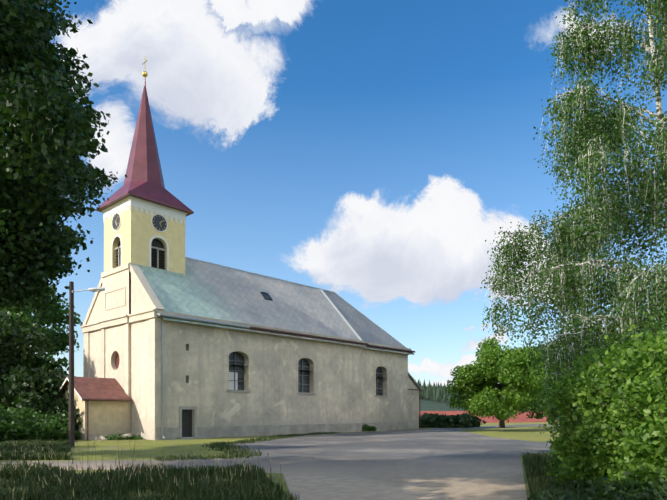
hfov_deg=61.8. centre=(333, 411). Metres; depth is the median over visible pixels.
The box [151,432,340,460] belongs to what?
grass tufts
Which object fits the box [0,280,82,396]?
tree
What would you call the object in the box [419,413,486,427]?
hedge
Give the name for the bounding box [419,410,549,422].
wall
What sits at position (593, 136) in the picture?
birch
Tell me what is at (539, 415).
tree
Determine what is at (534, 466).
tall grass
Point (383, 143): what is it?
sky
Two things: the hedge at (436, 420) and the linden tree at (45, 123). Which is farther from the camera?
the hedge at (436, 420)
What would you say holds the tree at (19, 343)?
on the ground at (175, 447)
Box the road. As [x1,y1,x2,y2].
[0,424,554,499]
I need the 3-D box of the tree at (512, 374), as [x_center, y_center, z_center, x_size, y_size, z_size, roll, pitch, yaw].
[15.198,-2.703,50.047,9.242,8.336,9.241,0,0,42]
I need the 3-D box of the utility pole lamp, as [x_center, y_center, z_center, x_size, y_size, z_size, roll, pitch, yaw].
[-12.168,-2.161,27.453,1.744,8.450,0.274,0,0,1]
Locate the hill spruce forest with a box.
[415,379,499,403]
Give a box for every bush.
[0,354,81,439]
[0,404,80,441]
[530,307,666,497]
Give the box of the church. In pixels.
[53,56,423,439]
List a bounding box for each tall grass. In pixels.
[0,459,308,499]
[521,450,651,499]
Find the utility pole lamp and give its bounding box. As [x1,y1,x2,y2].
[68,281,104,447]
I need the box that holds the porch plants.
[105,433,142,439]
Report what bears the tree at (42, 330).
on the ground at (175, 447)
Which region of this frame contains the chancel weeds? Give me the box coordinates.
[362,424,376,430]
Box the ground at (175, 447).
[0,420,562,499]
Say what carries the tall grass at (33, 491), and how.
on the ground at (175, 447)
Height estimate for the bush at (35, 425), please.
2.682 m
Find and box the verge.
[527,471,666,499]
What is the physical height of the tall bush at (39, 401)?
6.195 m
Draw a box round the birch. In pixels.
[480,0,666,448]
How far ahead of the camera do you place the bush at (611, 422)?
11.11 m
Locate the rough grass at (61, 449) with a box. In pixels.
[0,438,71,459]
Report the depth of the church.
38.83 m
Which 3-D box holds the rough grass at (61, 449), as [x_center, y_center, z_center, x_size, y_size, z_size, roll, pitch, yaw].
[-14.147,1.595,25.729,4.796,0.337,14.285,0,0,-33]
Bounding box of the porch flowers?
[95,433,130,439]
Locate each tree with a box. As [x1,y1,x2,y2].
[0,0,126,413]
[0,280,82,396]
[0,311,67,402]
[3,322,54,359]
[442,337,553,427]
[516,340,570,424]
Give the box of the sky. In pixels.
[5,0,666,385]
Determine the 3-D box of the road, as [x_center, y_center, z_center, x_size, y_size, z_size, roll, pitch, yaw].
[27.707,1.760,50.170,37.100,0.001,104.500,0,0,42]
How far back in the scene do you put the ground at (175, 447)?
28.13 m
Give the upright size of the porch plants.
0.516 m
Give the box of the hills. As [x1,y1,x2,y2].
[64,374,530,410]
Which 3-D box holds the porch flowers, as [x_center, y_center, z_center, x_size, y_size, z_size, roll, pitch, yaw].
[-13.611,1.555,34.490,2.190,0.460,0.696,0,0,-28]

